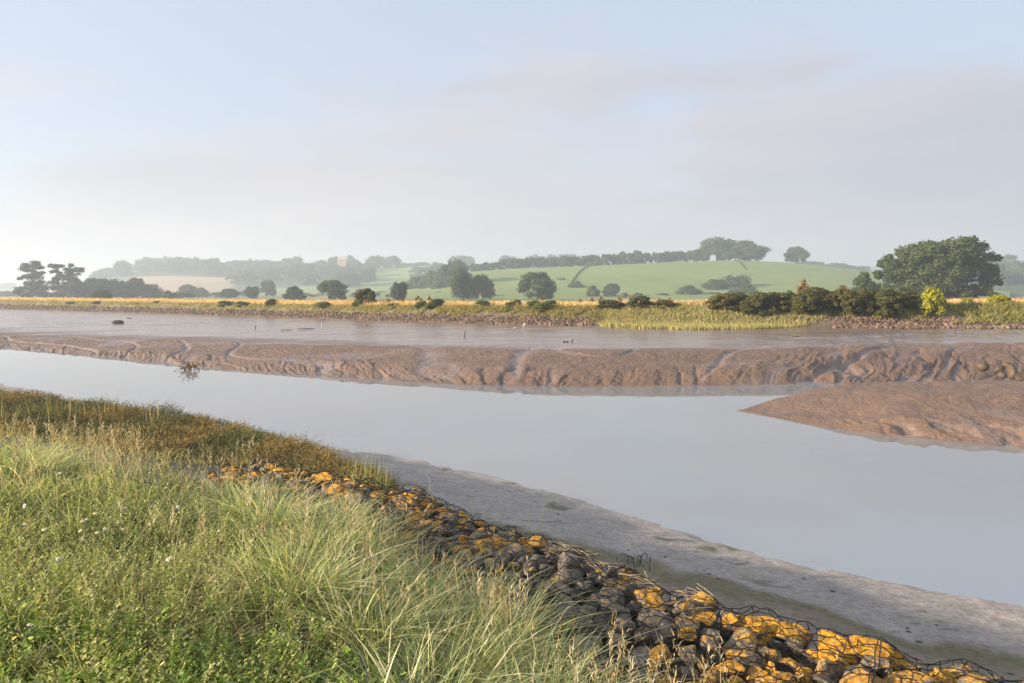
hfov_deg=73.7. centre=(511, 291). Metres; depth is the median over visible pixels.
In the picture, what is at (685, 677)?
rock
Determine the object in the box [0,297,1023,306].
dry grass
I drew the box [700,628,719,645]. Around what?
rock
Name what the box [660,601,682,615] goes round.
rock
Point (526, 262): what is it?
hedge tree
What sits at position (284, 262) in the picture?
tree
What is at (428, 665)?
grass
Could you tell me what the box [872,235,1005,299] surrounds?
oak tree
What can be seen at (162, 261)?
tree
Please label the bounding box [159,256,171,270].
tree
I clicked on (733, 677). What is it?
rock
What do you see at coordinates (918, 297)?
hedge bush
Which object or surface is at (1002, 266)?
tree
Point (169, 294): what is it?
tree
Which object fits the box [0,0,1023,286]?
sky
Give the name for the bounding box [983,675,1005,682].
rock
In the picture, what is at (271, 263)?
tree
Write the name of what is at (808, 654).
rock
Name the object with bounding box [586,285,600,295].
tree
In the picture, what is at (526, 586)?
rock
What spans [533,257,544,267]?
hedge tree
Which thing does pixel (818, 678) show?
rock
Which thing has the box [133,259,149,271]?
tree
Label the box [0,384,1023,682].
riverbank
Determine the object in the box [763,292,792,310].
hedge bush
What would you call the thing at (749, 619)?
rock
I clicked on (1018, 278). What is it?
tree
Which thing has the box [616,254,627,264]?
hedge tree
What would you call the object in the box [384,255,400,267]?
tree
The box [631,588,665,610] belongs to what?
rock
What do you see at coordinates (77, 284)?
pine tree
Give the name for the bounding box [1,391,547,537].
shore grass
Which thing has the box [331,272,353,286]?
tree
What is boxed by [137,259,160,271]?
tree
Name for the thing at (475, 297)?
bush
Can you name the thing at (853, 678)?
rock
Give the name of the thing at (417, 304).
scrub bush
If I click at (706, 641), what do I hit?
rock
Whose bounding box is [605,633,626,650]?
rock
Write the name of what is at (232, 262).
tree
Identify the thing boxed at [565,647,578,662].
rock
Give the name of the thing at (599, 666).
rock
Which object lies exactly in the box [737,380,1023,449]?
mud spit
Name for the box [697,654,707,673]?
rock
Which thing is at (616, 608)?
rock
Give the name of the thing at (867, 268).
tree
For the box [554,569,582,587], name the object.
rock
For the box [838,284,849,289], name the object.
bush
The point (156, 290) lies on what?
tree
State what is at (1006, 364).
boulder
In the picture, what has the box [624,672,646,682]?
rock
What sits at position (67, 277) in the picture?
pine tree
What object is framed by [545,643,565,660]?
rock
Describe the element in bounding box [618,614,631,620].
rock
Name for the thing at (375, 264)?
tree
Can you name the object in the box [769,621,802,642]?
rock
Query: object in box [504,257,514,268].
hedge tree
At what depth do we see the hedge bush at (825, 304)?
47.84 m
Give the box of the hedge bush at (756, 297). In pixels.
[745,291,778,316]
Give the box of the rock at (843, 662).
[833,652,848,665]
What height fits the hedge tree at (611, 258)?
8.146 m
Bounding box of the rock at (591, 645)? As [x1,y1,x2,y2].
[583,641,603,657]
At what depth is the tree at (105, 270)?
751.05 m
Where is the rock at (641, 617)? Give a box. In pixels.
[636,612,655,626]
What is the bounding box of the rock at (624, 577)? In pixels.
[618,565,641,583]
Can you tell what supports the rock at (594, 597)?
in the gabion basket at (796, 622)
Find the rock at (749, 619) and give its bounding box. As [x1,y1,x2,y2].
[736,615,761,624]
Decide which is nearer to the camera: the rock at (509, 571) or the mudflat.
the rock at (509, 571)
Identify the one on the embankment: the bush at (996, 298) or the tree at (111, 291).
the bush at (996, 298)
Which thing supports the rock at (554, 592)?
in the gabion basket at (497, 533)
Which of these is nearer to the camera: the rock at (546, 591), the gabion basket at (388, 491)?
the rock at (546, 591)
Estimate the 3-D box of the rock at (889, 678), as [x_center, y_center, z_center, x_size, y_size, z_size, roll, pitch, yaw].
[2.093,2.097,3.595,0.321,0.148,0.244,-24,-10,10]
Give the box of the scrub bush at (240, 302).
[235,301,249,306]
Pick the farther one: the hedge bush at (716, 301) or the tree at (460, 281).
the tree at (460, 281)
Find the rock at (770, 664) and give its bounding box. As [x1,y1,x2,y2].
[764,661,776,674]
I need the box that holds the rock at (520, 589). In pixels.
[515,583,527,596]
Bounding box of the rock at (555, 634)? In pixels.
[546,628,561,638]
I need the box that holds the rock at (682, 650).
[677,645,697,666]
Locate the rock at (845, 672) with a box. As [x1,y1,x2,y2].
[839,664,868,680]
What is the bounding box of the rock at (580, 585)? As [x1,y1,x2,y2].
[572,580,595,598]
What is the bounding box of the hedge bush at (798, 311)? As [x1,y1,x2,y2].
[788,296,810,314]
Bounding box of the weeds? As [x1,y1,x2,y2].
[0,431,414,682]
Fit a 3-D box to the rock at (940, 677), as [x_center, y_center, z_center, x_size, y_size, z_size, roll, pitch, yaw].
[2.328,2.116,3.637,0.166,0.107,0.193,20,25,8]
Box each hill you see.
[0,287,56,292]
[62,265,521,295]
[380,260,1009,298]
[864,265,1014,271]
[964,273,1023,296]
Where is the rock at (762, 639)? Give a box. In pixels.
[748,622,774,647]
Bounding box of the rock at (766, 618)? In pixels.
[751,616,777,624]
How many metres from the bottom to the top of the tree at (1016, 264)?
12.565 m
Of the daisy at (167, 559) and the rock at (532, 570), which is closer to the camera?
the daisy at (167, 559)
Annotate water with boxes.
[0,348,1023,606]
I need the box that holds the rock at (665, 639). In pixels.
[654,635,672,649]
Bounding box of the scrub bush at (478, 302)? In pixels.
[475,300,490,307]
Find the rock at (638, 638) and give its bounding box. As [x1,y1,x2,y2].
[633,626,648,645]
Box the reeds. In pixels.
[593,300,830,330]
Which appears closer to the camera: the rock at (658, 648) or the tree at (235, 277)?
the rock at (658, 648)
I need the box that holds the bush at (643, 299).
[626,296,654,308]
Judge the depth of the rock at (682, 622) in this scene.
4.20 m
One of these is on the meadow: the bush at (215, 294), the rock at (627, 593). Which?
the bush at (215, 294)
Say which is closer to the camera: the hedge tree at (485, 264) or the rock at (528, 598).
the rock at (528, 598)
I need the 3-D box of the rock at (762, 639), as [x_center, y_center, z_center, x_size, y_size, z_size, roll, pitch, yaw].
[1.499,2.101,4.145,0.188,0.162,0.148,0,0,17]
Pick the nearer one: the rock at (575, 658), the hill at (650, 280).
the rock at (575, 658)
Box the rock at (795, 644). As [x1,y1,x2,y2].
[785,637,803,658]
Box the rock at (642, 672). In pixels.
[631,668,647,679]
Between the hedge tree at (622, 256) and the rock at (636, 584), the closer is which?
the rock at (636, 584)
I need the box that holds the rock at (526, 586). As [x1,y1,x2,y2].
[512,578,531,595]
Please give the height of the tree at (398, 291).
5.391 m
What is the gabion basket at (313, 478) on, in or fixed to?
on the riverbank
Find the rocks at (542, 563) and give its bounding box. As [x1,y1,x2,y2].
[171,462,618,579]
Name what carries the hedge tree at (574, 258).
on the hill at (650, 280)
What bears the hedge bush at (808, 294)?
on the embankment
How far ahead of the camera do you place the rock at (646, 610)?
4.44 m
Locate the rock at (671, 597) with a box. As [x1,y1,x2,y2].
[667,595,677,601]
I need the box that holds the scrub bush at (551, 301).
[544,300,555,303]
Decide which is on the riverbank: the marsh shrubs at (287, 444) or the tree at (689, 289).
the marsh shrubs at (287, 444)
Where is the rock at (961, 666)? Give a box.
[947,663,980,679]
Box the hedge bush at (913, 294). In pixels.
[897,290,922,307]
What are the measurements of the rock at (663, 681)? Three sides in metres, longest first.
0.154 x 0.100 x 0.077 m
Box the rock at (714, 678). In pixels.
[698,670,724,682]
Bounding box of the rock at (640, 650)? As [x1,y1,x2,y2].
[624,646,650,670]
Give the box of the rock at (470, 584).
[460,576,479,590]
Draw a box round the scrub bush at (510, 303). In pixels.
[504,301,516,308]
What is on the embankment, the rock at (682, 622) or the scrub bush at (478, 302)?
the scrub bush at (478, 302)
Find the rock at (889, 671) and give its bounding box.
[881,666,892,677]
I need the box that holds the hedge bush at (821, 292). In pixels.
[803,286,831,310]
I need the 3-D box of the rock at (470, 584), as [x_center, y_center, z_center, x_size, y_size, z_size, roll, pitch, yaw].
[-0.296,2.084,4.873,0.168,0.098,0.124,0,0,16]
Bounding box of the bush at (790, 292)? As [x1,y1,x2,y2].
[782,290,795,299]
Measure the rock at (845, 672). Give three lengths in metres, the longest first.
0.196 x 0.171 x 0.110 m
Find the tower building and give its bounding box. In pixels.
[338,256,345,265]
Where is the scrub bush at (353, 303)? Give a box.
[351,302,363,306]
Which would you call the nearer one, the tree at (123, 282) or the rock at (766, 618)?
the rock at (766, 618)
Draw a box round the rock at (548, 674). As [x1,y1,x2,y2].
[536,666,567,682]
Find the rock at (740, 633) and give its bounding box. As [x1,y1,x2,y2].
[720,627,752,657]
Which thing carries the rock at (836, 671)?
in the gabion basket at (796, 622)
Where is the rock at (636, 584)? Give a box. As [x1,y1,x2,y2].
[629,579,658,588]
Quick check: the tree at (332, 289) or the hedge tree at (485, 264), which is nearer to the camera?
the tree at (332, 289)
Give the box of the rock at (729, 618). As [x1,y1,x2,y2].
[720,612,740,639]
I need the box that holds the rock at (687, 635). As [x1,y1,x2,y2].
[676,627,696,643]
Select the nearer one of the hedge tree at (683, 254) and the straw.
the straw
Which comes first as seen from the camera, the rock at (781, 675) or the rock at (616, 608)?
the rock at (781, 675)
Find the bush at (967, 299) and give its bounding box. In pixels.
[960,298,972,302]
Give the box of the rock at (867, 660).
[860,654,889,675]
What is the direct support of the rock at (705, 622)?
in the gabion basket at (796, 622)
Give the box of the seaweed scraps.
[447,488,1014,674]
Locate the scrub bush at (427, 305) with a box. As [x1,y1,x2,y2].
[423,303,433,307]
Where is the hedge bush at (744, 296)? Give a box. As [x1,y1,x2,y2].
[726,292,748,302]
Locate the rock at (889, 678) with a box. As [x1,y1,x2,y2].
[882,670,938,682]
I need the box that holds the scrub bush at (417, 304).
[414,301,424,307]
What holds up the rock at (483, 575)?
in the gabion basket at (497, 533)
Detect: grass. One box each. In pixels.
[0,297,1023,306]
[0,299,1023,323]
[0,429,690,682]
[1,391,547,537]
[953,298,1023,300]
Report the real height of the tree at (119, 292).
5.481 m
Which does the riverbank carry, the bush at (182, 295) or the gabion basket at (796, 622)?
the gabion basket at (796, 622)
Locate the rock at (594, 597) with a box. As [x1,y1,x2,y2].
[583,594,601,609]
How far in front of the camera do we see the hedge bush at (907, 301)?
47.48 m
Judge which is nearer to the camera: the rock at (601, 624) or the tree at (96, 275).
the rock at (601, 624)
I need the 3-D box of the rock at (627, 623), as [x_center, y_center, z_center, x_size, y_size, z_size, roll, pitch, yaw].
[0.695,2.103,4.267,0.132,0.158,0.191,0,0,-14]
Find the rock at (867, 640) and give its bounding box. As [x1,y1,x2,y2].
[848,635,908,676]
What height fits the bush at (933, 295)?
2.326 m
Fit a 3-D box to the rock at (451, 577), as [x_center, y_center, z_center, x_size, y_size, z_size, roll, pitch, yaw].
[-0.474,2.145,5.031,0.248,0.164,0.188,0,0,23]
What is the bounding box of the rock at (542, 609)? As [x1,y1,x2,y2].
[531,601,553,613]
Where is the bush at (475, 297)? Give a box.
[466,293,479,298]
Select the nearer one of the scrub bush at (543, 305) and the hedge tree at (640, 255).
the scrub bush at (543, 305)
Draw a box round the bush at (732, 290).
[727,289,741,292]
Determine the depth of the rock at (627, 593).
4.72 m
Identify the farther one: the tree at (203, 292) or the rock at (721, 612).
the tree at (203, 292)
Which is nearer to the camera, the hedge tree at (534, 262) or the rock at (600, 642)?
the rock at (600, 642)
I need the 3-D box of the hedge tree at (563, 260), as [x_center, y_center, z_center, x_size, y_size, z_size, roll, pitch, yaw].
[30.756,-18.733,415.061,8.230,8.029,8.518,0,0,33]
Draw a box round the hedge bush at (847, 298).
[826,288,864,315]
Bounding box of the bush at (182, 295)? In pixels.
[174,292,195,298]
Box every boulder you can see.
[975,361,989,371]
[993,364,1005,372]
[998,371,1007,378]
[1001,362,1014,366]
[1007,365,1018,379]
[1015,371,1023,380]
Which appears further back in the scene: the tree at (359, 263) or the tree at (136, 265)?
the tree at (136, 265)
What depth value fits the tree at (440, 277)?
325.41 m
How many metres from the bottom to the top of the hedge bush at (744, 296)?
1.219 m
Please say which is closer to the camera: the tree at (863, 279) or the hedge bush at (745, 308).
the hedge bush at (745, 308)
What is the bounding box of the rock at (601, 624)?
[593,612,614,635]
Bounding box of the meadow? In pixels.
[0,295,1023,302]
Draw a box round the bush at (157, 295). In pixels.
[147,293,166,297]
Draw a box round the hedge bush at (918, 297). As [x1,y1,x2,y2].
[911,296,924,310]
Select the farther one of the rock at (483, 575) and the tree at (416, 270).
the tree at (416, 270)
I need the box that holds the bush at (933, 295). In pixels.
[917,285,948,315]
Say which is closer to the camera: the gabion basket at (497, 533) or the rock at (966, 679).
the rock at (966, 679)
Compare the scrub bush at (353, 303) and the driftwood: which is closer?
the driftwood
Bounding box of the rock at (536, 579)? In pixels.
[533,577,541,585]
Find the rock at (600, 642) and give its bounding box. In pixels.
[592,635,603,647]
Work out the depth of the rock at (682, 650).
3.90 m
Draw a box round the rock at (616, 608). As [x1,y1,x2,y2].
[599,597,629,623]
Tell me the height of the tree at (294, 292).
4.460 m
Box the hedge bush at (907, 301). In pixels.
[880,291,916,309]
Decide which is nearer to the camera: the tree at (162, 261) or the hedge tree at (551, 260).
the hedge tree at (551, 260)
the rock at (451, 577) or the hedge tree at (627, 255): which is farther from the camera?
the hedge tree at (627, 255)
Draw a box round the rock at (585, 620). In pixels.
[564,608,595,636]
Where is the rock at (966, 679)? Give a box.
[956,674,987,682]
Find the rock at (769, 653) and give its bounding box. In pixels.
[756,646,782,671]
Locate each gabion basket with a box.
[130,460,372,511]
[267,477,481,544]
[348,519,622,653]
[525,566,881,682]
[872,638,1023,682]
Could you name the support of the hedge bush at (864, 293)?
on the embankment
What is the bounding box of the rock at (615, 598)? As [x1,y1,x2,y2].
[599,586,624,604]
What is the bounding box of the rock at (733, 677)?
[729,675,745,682]
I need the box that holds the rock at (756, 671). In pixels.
[743,666,768,682]
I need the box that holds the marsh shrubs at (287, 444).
[0,386,408,492]
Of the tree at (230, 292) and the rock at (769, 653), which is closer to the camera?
the rock at (769, 653)
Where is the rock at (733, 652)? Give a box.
[724,647,745,659]
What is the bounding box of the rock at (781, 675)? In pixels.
[764,671,797,682]
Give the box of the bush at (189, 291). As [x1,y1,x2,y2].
[180,290,195,297]
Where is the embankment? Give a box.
[0,299,1008,327]
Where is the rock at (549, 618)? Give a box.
[525,613,553,639]
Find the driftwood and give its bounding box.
[112,320,123,323]
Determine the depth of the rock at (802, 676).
3.72 m
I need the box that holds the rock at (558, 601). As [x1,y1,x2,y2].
[554,594,572,606]
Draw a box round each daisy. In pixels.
[13,623,32,675]
[68,627,75,681]
[92,526,134,550]
[117,549,163,578]
[166,557,190,588]
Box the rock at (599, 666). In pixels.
[578,662,601,673]
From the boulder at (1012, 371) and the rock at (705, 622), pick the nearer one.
the rock at (705, 622)
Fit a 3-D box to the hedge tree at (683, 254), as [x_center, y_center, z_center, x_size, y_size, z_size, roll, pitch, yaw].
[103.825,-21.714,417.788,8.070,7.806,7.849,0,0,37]
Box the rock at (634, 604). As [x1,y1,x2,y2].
[625,600,641,615]
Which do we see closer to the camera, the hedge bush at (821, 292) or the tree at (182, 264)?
the hedge bush at (821, 292)
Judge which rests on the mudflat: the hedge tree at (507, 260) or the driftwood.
the driftwood
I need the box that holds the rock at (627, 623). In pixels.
[613,617,635,643]
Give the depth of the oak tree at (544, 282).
187.62 m
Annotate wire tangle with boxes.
[616,553,650,573]
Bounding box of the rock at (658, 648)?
[645,644,673,673]
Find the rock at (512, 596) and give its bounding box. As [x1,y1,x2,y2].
[500,589,526,614]
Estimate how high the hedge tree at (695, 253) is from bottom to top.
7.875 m
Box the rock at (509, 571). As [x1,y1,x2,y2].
[498,570,513,577]
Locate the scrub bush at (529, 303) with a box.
[525,300,539,307]
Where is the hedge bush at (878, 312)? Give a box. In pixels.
[861,296,892,314]
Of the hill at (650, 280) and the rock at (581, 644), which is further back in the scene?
the hill at (650, 280)
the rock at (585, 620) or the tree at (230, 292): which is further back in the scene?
the tree at (230, 292)
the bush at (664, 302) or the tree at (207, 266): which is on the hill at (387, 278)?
the tree at (207, 266)
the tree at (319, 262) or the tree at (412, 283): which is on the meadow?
the tree at (412, 283)
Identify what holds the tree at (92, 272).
on the hill at (387, 278)
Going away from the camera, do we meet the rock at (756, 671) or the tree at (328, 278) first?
the rock at (756, 671)
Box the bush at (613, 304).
[597,299,623,308]
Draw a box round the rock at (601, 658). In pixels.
[595,654,620,676]
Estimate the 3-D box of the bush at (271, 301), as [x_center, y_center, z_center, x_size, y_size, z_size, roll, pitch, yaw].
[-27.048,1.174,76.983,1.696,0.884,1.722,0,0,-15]
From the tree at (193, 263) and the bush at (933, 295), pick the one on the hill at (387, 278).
the tree at (193, 263)
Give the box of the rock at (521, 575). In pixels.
[508,572,523,581]
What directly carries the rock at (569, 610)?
in the gabion basket at (796, 622)
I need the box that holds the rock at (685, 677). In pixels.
[681,666,699,682]
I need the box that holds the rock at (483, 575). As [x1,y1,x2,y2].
[475,571,489,579]
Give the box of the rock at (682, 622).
[672,615,699,645]
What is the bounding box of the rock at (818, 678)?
[812,674,836,682]
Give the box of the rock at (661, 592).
[650,586,664,596]
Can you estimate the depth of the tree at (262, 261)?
775.69 m
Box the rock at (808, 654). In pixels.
[802,649,834,665]
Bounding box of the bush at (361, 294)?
[353,288,376,304]
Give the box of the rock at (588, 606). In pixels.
[580,604,596,617]
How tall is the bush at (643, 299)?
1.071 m
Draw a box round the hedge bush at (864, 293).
[852,287,873,313]
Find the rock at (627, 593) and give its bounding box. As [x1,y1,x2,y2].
[622,586,640,602]
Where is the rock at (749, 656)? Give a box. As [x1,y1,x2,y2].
[733,651,765,675]
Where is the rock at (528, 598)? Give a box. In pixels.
[527,595,543,603]
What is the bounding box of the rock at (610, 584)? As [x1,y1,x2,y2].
[605,577,629,603]
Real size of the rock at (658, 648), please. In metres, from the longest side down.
0.221 x 0.125 x 0.119 m
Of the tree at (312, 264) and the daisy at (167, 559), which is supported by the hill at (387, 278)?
the tree at (312, 264)
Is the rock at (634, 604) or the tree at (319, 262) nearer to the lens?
the rock at (634, 604)
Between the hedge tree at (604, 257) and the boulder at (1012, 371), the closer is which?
the boulder at (1012, 371)
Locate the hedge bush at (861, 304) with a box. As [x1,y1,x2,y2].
[840,290,865,307]
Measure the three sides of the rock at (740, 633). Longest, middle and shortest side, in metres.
0.249 x 0.185 x 0.116 m
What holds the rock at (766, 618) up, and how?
in the gabion basket at (796, 622)
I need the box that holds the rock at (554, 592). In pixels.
[551,587,567,597]
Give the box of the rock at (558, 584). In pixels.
[535,580,574,602]
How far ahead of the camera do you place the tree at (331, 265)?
675.80 m
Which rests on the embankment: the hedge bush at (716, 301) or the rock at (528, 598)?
the hedge bush at (716, 301)
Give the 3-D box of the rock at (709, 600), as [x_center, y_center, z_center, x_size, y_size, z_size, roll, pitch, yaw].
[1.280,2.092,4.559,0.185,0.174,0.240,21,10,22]
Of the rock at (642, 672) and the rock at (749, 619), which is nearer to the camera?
the rock at (642, 672)
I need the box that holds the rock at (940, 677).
[932,668,956,682]
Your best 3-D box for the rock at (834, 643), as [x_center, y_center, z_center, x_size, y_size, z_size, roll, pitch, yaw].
[1.913,2.101,4.008,0.212,0.161,0.239,0,0,24]
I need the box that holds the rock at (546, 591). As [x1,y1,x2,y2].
[535,589,547,601]
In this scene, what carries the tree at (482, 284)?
on the meadow
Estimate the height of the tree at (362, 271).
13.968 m
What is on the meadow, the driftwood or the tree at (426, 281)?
the tree at (426, 281)
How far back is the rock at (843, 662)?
3.85 m
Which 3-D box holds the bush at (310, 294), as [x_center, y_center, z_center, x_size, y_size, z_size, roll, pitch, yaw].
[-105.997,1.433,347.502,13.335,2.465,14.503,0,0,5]
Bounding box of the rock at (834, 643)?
[818,629,856,664]
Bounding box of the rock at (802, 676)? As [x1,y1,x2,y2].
[795,667,814,682]
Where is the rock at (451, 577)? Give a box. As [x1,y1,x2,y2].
[437,571,459,586]
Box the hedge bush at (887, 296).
[870,289,904,315]
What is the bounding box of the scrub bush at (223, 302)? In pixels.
[217,300,234,306]
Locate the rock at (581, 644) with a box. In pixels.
[572,632,592,663]
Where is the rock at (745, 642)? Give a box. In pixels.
[738,633,757,652]
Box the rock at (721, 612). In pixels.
[717,608,734,616]
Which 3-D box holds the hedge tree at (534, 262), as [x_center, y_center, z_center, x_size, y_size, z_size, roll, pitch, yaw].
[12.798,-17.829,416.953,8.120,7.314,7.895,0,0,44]
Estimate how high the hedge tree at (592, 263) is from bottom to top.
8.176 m
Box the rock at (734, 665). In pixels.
[709,660,744,681]
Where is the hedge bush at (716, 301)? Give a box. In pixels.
[705,293,741,309]
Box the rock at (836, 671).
[815,657,844,680]
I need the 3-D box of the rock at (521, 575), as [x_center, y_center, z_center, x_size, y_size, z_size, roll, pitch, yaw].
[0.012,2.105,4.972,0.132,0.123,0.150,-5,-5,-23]
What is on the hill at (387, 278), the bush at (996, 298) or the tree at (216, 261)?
the tree at (216, 261)
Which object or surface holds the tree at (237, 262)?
on the hill at (387, 278)
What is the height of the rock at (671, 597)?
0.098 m
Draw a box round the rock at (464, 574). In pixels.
[458,568,470,581]
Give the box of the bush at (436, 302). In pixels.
[430,298,444,306]
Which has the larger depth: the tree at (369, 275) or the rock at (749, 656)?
the tree at (369, 275)
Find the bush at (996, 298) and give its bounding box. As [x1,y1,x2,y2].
[986,294,1011,305]
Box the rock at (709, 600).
[691,591,717,611]
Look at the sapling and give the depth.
49.99 m
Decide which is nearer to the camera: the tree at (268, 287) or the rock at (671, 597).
the rock at (671, 597)
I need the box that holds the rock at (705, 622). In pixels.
[695,612,716,628]
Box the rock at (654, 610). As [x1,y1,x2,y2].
[651,608,671,619]
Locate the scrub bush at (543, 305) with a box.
[533,302,552,312]
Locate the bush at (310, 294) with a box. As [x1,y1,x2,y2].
[299,292,318,296]
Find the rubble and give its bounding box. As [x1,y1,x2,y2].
[0,304,1023,328]
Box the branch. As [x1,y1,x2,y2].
[178,360,199,370]
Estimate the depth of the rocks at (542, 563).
5.96 m
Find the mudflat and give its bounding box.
[0,309,1023,387]
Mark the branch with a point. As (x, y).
(189, 366)
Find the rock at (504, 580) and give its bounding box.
[490,578,511,593]
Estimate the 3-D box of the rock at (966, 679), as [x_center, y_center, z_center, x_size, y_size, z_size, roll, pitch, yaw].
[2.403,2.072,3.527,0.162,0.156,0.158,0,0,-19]
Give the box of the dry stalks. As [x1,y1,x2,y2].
[0,411,736,682]
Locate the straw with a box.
[530,541,713,620]
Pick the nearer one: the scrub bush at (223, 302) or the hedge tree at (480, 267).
the scrub bush at (223, 302)
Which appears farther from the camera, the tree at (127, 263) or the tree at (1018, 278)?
the tree at (127, 263)
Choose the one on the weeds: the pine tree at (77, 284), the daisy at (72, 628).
the daisy at (72, 628)
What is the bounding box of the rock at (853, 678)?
[839,671,887,682]
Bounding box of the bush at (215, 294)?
[206,292,232,297]
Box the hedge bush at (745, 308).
[735,298,763,314]
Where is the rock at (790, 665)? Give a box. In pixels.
[777,658,803,674]
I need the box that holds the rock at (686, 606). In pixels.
[672,600,709,628]
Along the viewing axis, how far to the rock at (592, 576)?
5.00 m
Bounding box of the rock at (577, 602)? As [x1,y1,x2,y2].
[570,593,583,603]
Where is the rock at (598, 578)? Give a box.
[594,573,608,587]
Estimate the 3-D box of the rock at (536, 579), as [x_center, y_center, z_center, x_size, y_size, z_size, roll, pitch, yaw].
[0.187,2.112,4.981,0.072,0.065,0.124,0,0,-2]
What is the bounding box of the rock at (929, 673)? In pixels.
[924,667,948,676]
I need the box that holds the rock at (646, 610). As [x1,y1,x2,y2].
[638,607,651,614]
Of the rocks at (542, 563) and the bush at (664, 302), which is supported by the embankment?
the bush at (664, 302)
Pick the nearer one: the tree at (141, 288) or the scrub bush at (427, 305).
the scrub bush at (427, 305)
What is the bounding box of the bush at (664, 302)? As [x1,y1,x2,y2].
[653,299,676,308]
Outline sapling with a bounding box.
[795,279,809,294]
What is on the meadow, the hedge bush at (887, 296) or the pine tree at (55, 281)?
the pine tree at (55, 281)
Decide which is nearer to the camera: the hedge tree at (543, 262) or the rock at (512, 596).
the rock at (512, 596)
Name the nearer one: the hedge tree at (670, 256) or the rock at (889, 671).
the rock at (889, 671)
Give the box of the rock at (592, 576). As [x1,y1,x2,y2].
[586,571,598,584]
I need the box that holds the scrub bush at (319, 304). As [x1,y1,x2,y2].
[313,301,329,306]
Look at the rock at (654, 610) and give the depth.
4.38 m
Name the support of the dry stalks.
on the riverbank
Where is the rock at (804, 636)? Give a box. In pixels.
[792,623,813,649]
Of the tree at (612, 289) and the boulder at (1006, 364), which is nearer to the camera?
the boulder at (1006, 364)
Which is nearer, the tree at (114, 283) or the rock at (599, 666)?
the rock at (599, 666)
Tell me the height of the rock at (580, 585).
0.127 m
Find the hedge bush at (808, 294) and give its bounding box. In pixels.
[788,289,819,313]
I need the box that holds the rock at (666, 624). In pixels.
[647,612,676,643]
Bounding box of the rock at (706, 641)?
[700,635,720,660]
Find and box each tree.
[3,282,16,286]
[10,260,51,297]
[46,263,66,297]
[54,263,80,297]
[67,267,88,298]
[81,277,108,297]
[87,271,99,278]
[90,273,100,279]
[90,289,112,298]
[99,270,112,278]
[101,268,112,278]
[104,278,120,296]
[108,286,120,297]
[112,261,120,276]
[112,261,134,276]
[114,285,139,298]
[118,260,133,276]
[119,280,126,297]
[122,277,152,298]
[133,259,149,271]
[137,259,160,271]
[138,257,155,270]
[149,283,162,297]
[154,258,168,270]
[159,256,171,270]
[160,259,179,273]
[161,290,175,298]
[171,256,188,272]
[176,284,196,292]
[186,259,199,272]
[187,257,200,261]
[187,260,203,273]
[194,287,208,296]
[199,258,220,275]
[209,262,222,275]
[211,257,227,273]
[219,288,240,297]
[223,272,240,282]
[225,260,244,273]
[227,260,243,272]
[244,260,262,272]
[244,285,260,298]
[252,260,266,264]
[259,279,276,296]
[263,260,270,269]
[266,261,278,273]
[274,258,292,267]
[282,286,306,300]
[288,257,303,264]
[295,264,311,276]
[302,262,316,270]
[316,260,327,268]
[316,279,349,299]
[317,262,329,272]
[322,268,340,279]
[325,272,343,280]
[326,262,342,272]
[327,256,337,263]
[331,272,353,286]
[346,255,353,261]
[354,261,370,267]
[354,268,374,281]
[361,273,376,281]
[368,255,381,267]
[369,260,379,268]
[381,259,391,267]
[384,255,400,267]
[389,256,401,267]
[389,281,408,300]
[405,275,424,289]
[408,266,423,275]
[417,270,435,288]
[418,267,429,274]
[430,258,471,288]
[447,266,474,299]
[465,256,475,264]
[468,263,479,271]
[471,273,496,299]
[473,263,485,270]
[481,262,489,270]
[486,262,495,269]
[491,262,502,269]
[499,259,508,268]
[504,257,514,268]
[508,258,520,268]
[516,271,559,299]
[521,257,532,267]
[529,257,539,267]
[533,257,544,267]
[539,256,550,266]
[545,257,557,266]
[552,258,559,266]
[556,255,568,266]
[564,256,574,266]
[567,281,586,287]
[568,256,579,266]
[575,256,586,265]
[582,255,591,265]
[585,254,598,265]
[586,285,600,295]
[593,256,602,265]
[599,254,609,264]
[601,283,619,296]
[606,254,614,264]
[609,254,621,264]
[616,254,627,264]
[622,253,632,263]
[628,253,639,263]
[633,250,643,263]
[634,253,647,263]
[641,252,651,263]
[647,252,657,262]
[652,252,664,262]
[658,252,668,262]
[665,251,675,261]
[669,251,682,261]
[675,250,686,261]
[675,284,704,294]
[679,250,693,260]
[687,250,699,260]
[696,236,737,260]
[697,254,710,260]
[700,278,730,289]
[715,238,742,260]
[720,239,770,260]
[723,274,751,286]
[736,284,758,293]
[783,246,810,262]
[851,271,879,290]
[857,266,870,270]
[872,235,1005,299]
[993,262,1011,278]
[999,267,1010,285]
[1002,254,1020,267]
[1002,259,1023,273]
[1006,269,1023,283]
[1012,267,1023,283]
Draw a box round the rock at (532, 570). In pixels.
[520,567,537,576]
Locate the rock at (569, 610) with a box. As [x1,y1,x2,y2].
[550,600,580,625]
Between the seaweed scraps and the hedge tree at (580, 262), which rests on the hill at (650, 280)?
the hedge tree at (580, 262)
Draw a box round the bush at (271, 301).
[265,299,277,305]
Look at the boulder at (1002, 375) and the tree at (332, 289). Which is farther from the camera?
the tree at (332, 289)
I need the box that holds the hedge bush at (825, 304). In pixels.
[816,293,841,310]
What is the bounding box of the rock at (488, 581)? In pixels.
[484,576,496,589]
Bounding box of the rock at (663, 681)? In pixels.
[655,677,675,682]
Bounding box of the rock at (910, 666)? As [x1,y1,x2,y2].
[900,663,920,671]
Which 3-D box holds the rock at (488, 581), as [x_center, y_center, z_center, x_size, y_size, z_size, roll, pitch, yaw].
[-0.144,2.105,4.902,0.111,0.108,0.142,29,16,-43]

